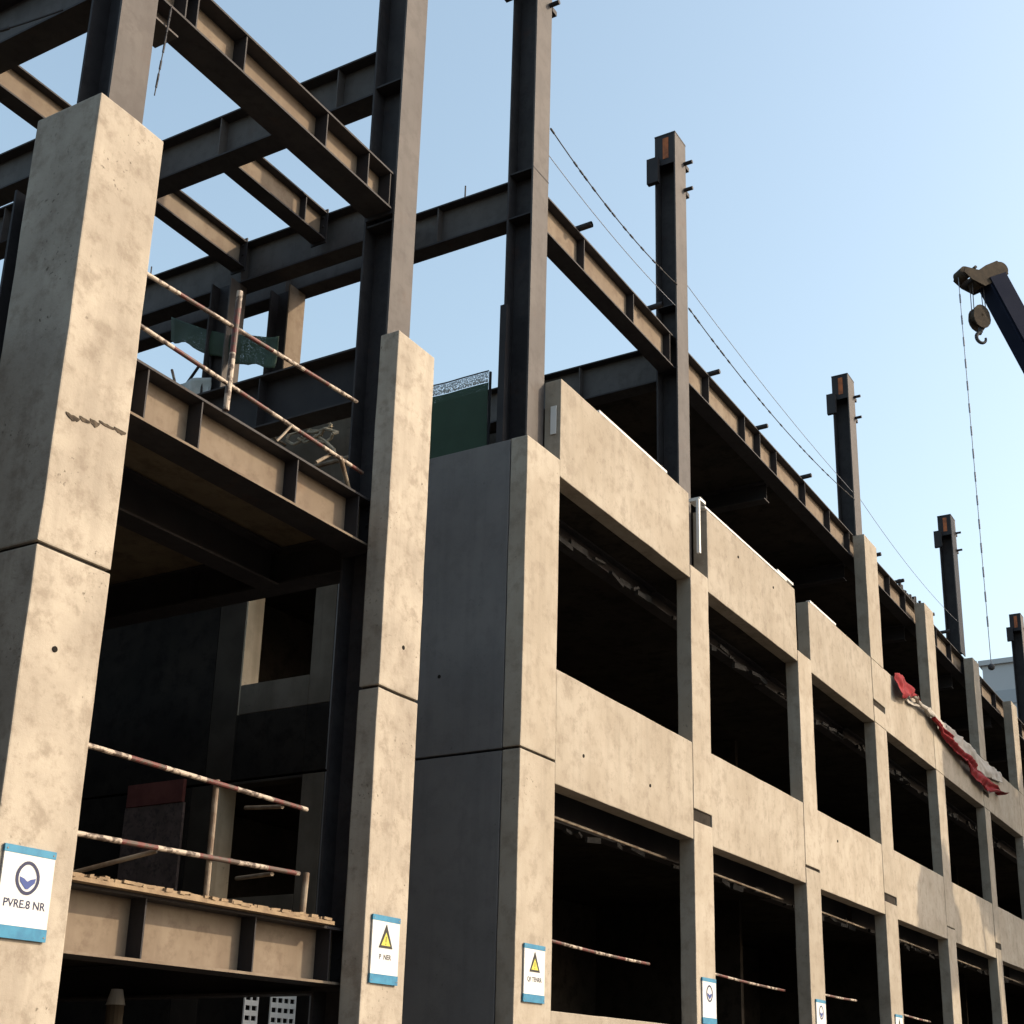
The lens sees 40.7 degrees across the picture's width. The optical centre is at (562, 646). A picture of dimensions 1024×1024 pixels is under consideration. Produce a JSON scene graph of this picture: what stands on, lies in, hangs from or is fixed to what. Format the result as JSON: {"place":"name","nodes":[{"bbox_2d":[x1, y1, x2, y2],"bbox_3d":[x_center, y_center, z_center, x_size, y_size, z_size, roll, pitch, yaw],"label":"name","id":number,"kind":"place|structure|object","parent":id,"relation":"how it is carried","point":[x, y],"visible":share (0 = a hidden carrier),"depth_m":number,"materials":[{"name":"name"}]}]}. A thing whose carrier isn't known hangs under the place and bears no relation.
{"place":"outdoors","nodes":[
{"label":"outdoors","id":0,"kind":"place"},
{"bbox_2d":[0,0,1023,677],"label":"sky","id":1,"kind":"structure","parent":0,"point":[849,157],"materials":[{"name":"blue"}]},
{"bbox_2d":[953,261,1023,669],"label":"mobile crane","id":2,"kind":"object","parent":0,"point":[991,284],"visible":1,"depth_m":42.57,"materials":[{"name":"black paint"}]},
{"label":"ground","id":3,"kind":"structure","parent":0,"visible":0},
{"bbox_2d":[104,989,124,1023],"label":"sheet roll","id":4,"kind":"object","parent":3,"relation":"on","point":[115,1003],"visible":1,"depth_m":14.27,"materials":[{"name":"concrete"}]},
{"bbox_2d":[242,996,296,1023],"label":"cage","id":5,"kind":"object","parent":3,"relation":"on","point":[251,1002],"visible":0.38,"depth_m":16.43,"materials":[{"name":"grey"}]},
{"bbox_2d":[0,0,1023,1023],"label":"unfinished building","id":6,"kind":"structure","parent":3,"relation":"on","point":[435,696],"depth_m":18.34,"materials":[{"name":"concrete"}]},
{"bbox_2d":[0,843,56,942],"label":"safety sign","id":7,"kind":"object","parent":6,"relation":"attached to","point":[26,877],"visible":1,"depth_m":9.90,"materials":[{"name":"grey plastic"}]},
{"bbox_2d":[0,9,63,31],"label":"safety rope","id":8,"kind":"object","parent":6,"relation":"attached to","point":[7,28],"visible":1,"depth_m":12.98,"materials":[{"name":"grey fabric"}]},
{"bbox_2d":[154,6,171,95],"bbox_3d":[-3.761,-5.617,12.977,0.024,1.071,0.074,-13,-22,36],"label":"hanging cable","id":9,"kind":"object","parent":6,"relation":"hanging from","point":[163,50],"visible":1,"depth_m":12.97,"materials":[{"name":"black metal"}]},
{"bbox_2d":[171,369,175,380],"bbox_3d":[-5.797,-3.777,20.756,0.042,1.222,0.797,14,-22,-35],"label":"loose bar","id":10,"kind":"object","parent":6,"relation":"attached to","point":[173,375],"visible":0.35,"depth_m":21.11,"materials":[{"name":"grey metal"}]},
{"bbox_2d":[186,367,198,381],"bbox_3d":[-5.791,-3.710,20.640,0.836,1.028,0.044,-8,-20,24],"label":"loose bar","id":11,"kind":"object","parent":6,"relation":"attached to","point":[194,372],"depth_m":20.61,"materials":[{"name":"metal"}]},
{"bbox_2d":[181,378,210,393],"bbox_3d":[-5.671,-3.329,20.428,1.002,1.252,0.181,-9,-20,28],"label":"plastic sheet","id":12,"kind":"object","parent":6,"relation":"hanging from","point":[193,385],"visible":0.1,"depth_m":20.41,"materials":[{"name":"white plastic"}]},
{"bbox_2d":[71,872,334,924],"bbox_3d":[-3.145,2.191,11.912,0.308,0.074,3.419,-9,-20,28],"label":"timber plank","id":13,"kind":"object","parent":6,"relation":"on","point":[135,887],"visible":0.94,"depth_m":11.69,"materials":[{"name":"beige wood"}]},
{"bbox_2d":[73,743,309,912],"bbox_3d":[-3.580,1.699,12.153,1.091,1.071,3.070,-9,-20,28],"label":"guardrail","id":14,"kind":"object","parent":13,"relation":"on","point":[209,857],"visible":0.8,"depth_m":12.01,"materials":[{"name":"white metal"}]},
{"bbox_2d":[208,355,210,377],"bbox_3d":[-5.239,-3.921,20.448,0.248,1.307,0.043,-15,-24,41],"label":"loose bar","id":15,"kind":"object","parent":6,"relation":"attached to","point":[209,365],"visible":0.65,"depth_m":20.56,"materials":[{"name":"metal"}]},
{"bbox_2d":[171,317,278,367],"bbox_3d":[-5.092,-4.553,20.588,2.201,1.454,0.099,-9,-20,28],"label":"safety net","id":16,"kind":"object","parent":6,"relation":"hanging from","point":[256,353],"visible":0.88,"depth_m":20.54,"materials":[{"name":"green fabric"}]},
{"bbox_2d":[140,272,363,487],"bbox_3d":[-2.997,-2.734,13.572,0.168,1.289,3.541,-8,-20,25],"label":"guardrail","id":17,"kind":"object","parent":6,"relation":"on","point":[228,381],"visible":0.88,"depth_m":13.31,"materials":[{"name":"white metal"}]},
{"bbox_2d":[272,417,349,445],"bbox_3d":[-3.642,-3.082,19.765,1.801,0.099,0.395,-9,-20,28],"label":"scaffold tube","id":18,"kind":"object","parent":6,"relation":"attached to","point":[280,441],"visible":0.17,"depth_m":20.10,"materials":[{"name":"grey metal"}]},
{"bbox_2d":[285,422,338,457],"bbox_3d":[-3.548,-2.879,19.400,0.957,0.673,0.117,-9,-20,28],"label":"rope bundle","id":19,"kind":"object","parent":18,"relation":"attached to","point":[319,435],"visible":0.78,"depth_m":19.32,"materials":[{"name":"fabric"}]},
{"bbox_2d":[312,455,347,467],"bbox_3d":[-3.302,-2.490,19.369,1.001,0.079,0.395,-9,-20,28],"label":"scaffold tube","id":20,"kind":"object","parent":6,"relation":"attached to","point":[327,463],"visible":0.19,"depth_m":19.14,"materials":[{"name":"grey metal"}]},
{"bbox_2d":[368,914,400,985],"bbox_3d":[-1.761,2.982,13.544,0.050,0.655,0.460,-9,-20,28],"label":"safety sign","id":21,"kind":"object","parent":6,"relation":"attached to","point":[384,951],"visible":1,"depth_m":13.52,"materials":[{"name":"grey plastic"}]},
{"bbox_2d":[429,370,491,458],"bbox_3d":[-1.728,-3.003,19.073,1.670,1.410,0.085,-9,-20,28],"label":"safety net","id":22,"kind":"object","parent":6,"relation":"on","point":[464,420],"visible":0.48,"depth_m":18.90,"materials":[{"name":"green fabric"}]},
{"bbox_2d":[496,304,509,442],"bbox_3d":[-0.810,-3.597,18.642,0.100,2.300,0.100,-9,-20,28],"label":"steel stanchion","id":23,"kind":"object","parent":6,"relation":"on","point":[502,396],"visible":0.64,"depth_m":18.63,"materials":[{"name":"black metal"}]},
{"bbox_2d":[522,943,545,1003],"bbox_3d":[-0.346,3.789,15.970,0.050,0.655,0.485,-9,-20,28],"label":"safety sign","id":24,"kind":"object","parent":6,"relation":"attached to","point":[533,972],"visible":1,"depth_m":15.95,"materials":[{"name":"grey plastic"}]},
{"bbox_2d":[550,405,556,434],"bbox_3d":[-0.128,-3.066,18.658,0.088,0.420,0.010,-9,-20,28],"label":"paper notice","id":25,"kind":"object","parent":6,"relation":"attached to","point":[553,420],"visible":1,"depth_m":18.66,"materials":[{"name":"grey paper"}]},
{"bbox_2d":[575,221,592,231],"bbox_3d":[0.227,-6.320,20.857,0.484,0.108,0.093,-9,-20,28],"label":"pipe stub","id":26,"kind":"object","parent":6,"relation":"on","point":[584,226],"visible":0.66,"depth_m":20.77,"materials":[{"name":"metal"}]},
{"bbox_2d":[552,939,649,965],"bbox_3d":[0.256,4.174,18.194,0.433,1.870,3.501,-9,-20,28],"label":"guardrail","id":27,"kind":"object","parent":6,"relation":"on","point":[598,952],"visible":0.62,"depth_m":18.27,"materials":[{"name":"white metal"}]},
{"bbox_2d":[554,816,666,859],"bbox_3d":[0.555,2.591,18.922,0.040,0.060,4.115,-9,-20,27],"label":"hanging tube","id":28,"kind":"object","parent":6,"relation":"attached to","point":[606,836],"visible":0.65,"depth_m":19.02,"materials":[{"name":"brown metal"}]},
{"bbox_2d":[549,156,675,305],"bbox_3d":[0.859,-6.503,21.929,0.012,0.150,4.471,-9,-20,28],"label":"wire","id":29,"kind":"object","parent":6,"relation":"attached to","point":[608,231],"visible":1,"depth_m":21.66,"materials":[{"name":"grey metal"}]},
{"bbox_2d":[550,128,677,284],"bbox_3d":[0.899,-6.881,22.031,0.031,0.243,4.472,-9,-20,28],"label":"cable","id":30,"kind":"object","parent":6,"relation":"attached to","point":[594,190],"visible":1,"depth_m":21.61,"materials":[{"name":"grey"}]},
{"bbox_2d":[597,410,666,472],"bbox_3d":[1.044,-3.053,20.739,0.085,0.040,2.300,-9,-20,28],"label":"foam strip","id":31,"kind":"object","parent":6,"relation":"on","point":[631,440],"visible":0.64,"depth_m":20.62,"materials":[{"name":"grey"}]},
{"bbox_2d":[647,301,663,310],"bbox_3d":[1.443,-5.629,22.934,0.491,0.108,0.095,-9,-21,29],"label":"pipe stub","id":32,"kind":"object","parent":6,"relation":"on","point":[658,305],"visible":0.66,"depth_m":22.85,"materials":[{"name":"metal"}]},
{"bbox_2d":[701,977,716,1023],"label":"safety sign","id":33,"kind":"object","parent":6,"relation":"attached to","point":[709,1014],"visible":1,"depth_m":20.19,"materials":[{"name":"grey plastic"}]},
{"bbox_2d":[707,369,720,376],"bbox_3d":[2.639,-4.937,25.016,0.458,0.108,0.097,-9,-20,28],"label":"pipe stub","id":34,"kind":"object","parent":6,"relation":"on","point":[714,372],"visible":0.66,"depth_m":24.93,"materials":[{"name":"metal"}]},
{"bbox_2d":[689,497,786,581],"bbox_3d":[3.157,-1.416,24.323,0.200,1.005,4.200,-9,-20,28],"label":"foam strip","id":35,"kind":"object","parent":6,"relation":"on","point":[698,503],"visible":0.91,"depth_m":22.83,"materials":[{"name":"grey"}]},
{"bbox_2d":[713,872,783,899],"bbox_3d":[2.966,3.965,23.055,0.040,0.060,4.120,-9,-20,27],"label":"hanging tube","id":36,"kind":"object","parent":6,"relation":"attached to","point":[742,884],"visible":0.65,"depth_m":23.26,"materials":[{"name":"metal"}]},
{"bbox_2d":[715,973,785,991],"bbox_3d":[2.799,5.623,22.552,0.433,1.870,4.001,-9,-20,28],"label":"guardrail","id":37,"kind":"object","parent":6,"relation":"on","point":[747,982],"visible":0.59,"depth_m":22.70,"materials":[{"name":"white metal"}]},
{"bbox_2d":[755,423,767,429],"bbox_3d":[3.798,-4.276,27.003,0.458,0.108,0.096,-8,-20,26],"label":"pipe stub","id":38,"kind":"object","parent":6,"relation":"on","point":[762,426],"visible":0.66,"depth_m":26.92,"materials":[{"name":"metal"}]},
{"bbox_2d":[687,285,852,491],"bbox_3d":[4.478,-4.995,28.296,0.012,0.252,9.501,-9,-20,28],"label":"wire","id":39,"kind":"object","parent":6,"relation":"attached to","point":[764,386],"visible":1,"depth_m":27.44,"materials":[{"name":"grey metal"}]},
{"bbox_2d":[688,308,854,499],"bbox_3d":[4.507,-4.588,28.144,0.031,0.326,9.502,-9,-20,28],"label":"safety rope","id":40,"kind":"object","parent":6,"relation":"attached to","point":[722,353],"visible":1,"depth_m":26.91,"materials":[{"name":"grey fabric"}]},
{"bbox_2d":[775,569,792,585],"bbox_3d":[4.181,-1.306,26.128,0.085,0.044,0.850,-9,-20,28],"label":"foam strip","id":41,"kind":"object","parent":6,"relation":"on","point":[789,582],"visible":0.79,"depth_m":26.17,"materials":[{"name":"grey"}]},
{"bbox_2d":[800,473,811,478],"bbox_3d":[5.036,-3.570,29.126,0.458,0.108,0.098,-9,-20,28],"label":"pipe stub","id":42,"kind":"object","parent":6,"relation":"on","point":[806,476],"visible":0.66,"depth_m":29.03,"materials":[{"name":"metal"}]},
{"bbox_2d":[815,999,825,1023],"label":"safety sign","id":43,"kind":"object","parent":6,"relation":"attached to","point":[820,1011],"visible":1,"depth_m":24.38,"materials":[{"name":"grey plastic"}]},
{"bbox_2d":[806,600,835,625],"bbox_3d":[5.234,-0.668,27.921,0.085,0.042,1.600,-9,-20,28],"label":"foam strip","id":44,"kind":"object","parent":6,"relation":"on","point":[824,614],"visible":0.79,"depth_m":27.86,"materials":[{"name":"grey plastic"}]},
{"bbox_2d":[825,994,856,1001],"bbox_3d":[5.003,6.870,26.332,0.433,1.890,3.101,-9,-20,28],"label":"guardrail","id":45,"kind":"object","parent":6,"relation":"on","point":[842,998],"visible":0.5,"depth_m":26.72,"materials":[{"name":"white metal"}]},
{"bbox_2d":[822,911,865,928],"bbox_3d":[5.373,5.337,27.180,0.040,0.060,3.980,-9,-20,27],"label":"hanging tube","id":46,"kind":"object","parent":6,"relation":"attached to","point":[843,920],"visible":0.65,"depth_m":27.57,"materials":[{"name":"grey metal"}]},
{"bbox_2d":[895,1014,902,1023],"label":"safety sign","id":47,"kind":"object","parent":6,"relation":"attached to","point":[898,1019],"visible":1,"depth_m":28.49,"materials":[{"name":"grey"}]},
{"bbox_2d":[894,579,904,583],"bbox_3d":[8.431,-1.635,34.946,0.460,0.108,0.119,-9,-20,28],"label":"pipe stub","id":48,"kind":"object","parent":6,"relation":"on","point":[899,581],"visible":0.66,"depth_m":34.85,"materials":[{"name":"metal"}]},
{"bbox_2d":[860,499,957,621],"bbox_3d":[9.307,-2.065,36.520,0.012,0.324,9.351,-9,-20,28],"label":"wire","id":49,"kind":"object","parent":6,"relation":"attached to","point":[906,563],"visible":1,"depth_m":35.69,"materials":[{"name":"grey metal"}]},
{"bbox_2d":[898,583,920,603],"bbox_3d":[9.092,-1.326,36.104,0.112,0.270,2.160,-9,-20,28],"label":"clamp pile","id":50,"kind":"object","parent":6,"relation":"on","point":[913,599],"visible":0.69,"depth_m":35.99,"materials":[{"name":"metal"}]},
{"bbox_2d":[899,939,930,951],"bbox_3d":[7.836,6.741,31.402,0.040,0.060,4.110,-9,-20,27],"label":"hanging tube","id":51,"kind":"object","parent":6,"relation":"attached to","point":[914,945],"visible":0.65,"depth_m":31.90,"materials":[{"name":"grey metal"}]},
{"bbox_2d":[904,1014,930,1022],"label":"guardrail","id":52,"kind":"object","parent":6,"relation":"on","point":[917,1018],"visible":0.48,"depth_m":31.19,"materials":[{"name":"white metal"}]},
{"bbox_2d":[940,629,950,633],"bbox_3d":[10.621,-0.397,38.666,0.489,0.108,0.097,-9,-21,29],"label":"pipe stub","id":53,"kind":"object","parent":6,"relation":"on","point":[945,631],"visible":0.66,"depth_m":38.58,"materials":[{"name":"metal"}]},
{"bbox_2d":[892,673,1007,794],"bbox_3d":[9.945,2.671,36.306,1.373,1.260,10.830,-9,-20,28],"label":"red cloth","id":54,"kind":"object","parent":6,"relation":"hanging from","point":[907,690],"visible":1,"depth_m":35.49,"materials":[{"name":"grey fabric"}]},
{"bbox_2d":[907,699,1002,782],"bbox_3d":[10.517,2.629,36.873,0.366,0.670,10.201,-9,-20,28],"label":"tarpaulin","id":55,"kind":"object","parent":6,"relation":"hanging from","point":[986,769],"visible":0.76,"depth_m":37.99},
{"bbox_2d":[957,959,981,969],"bbox_3d":[10.333,8.164,35.681,0.040,0.060,4.340,-9,-20,27],"label":"hanging tube","id":56,"kind":"object","parent":6,"relation":"attached to","point":[969,964],"visible":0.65,"depth_m":36.33,"materials":[{"name":"grey metal"}]},
{"bbox_2d":[978,657,1017,716],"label":"distant building","id":57,"kind":"structure","parent":3,"relation":"on","point":[999,679],"depth_m":134.97,"materials":[{"name":"grey"}]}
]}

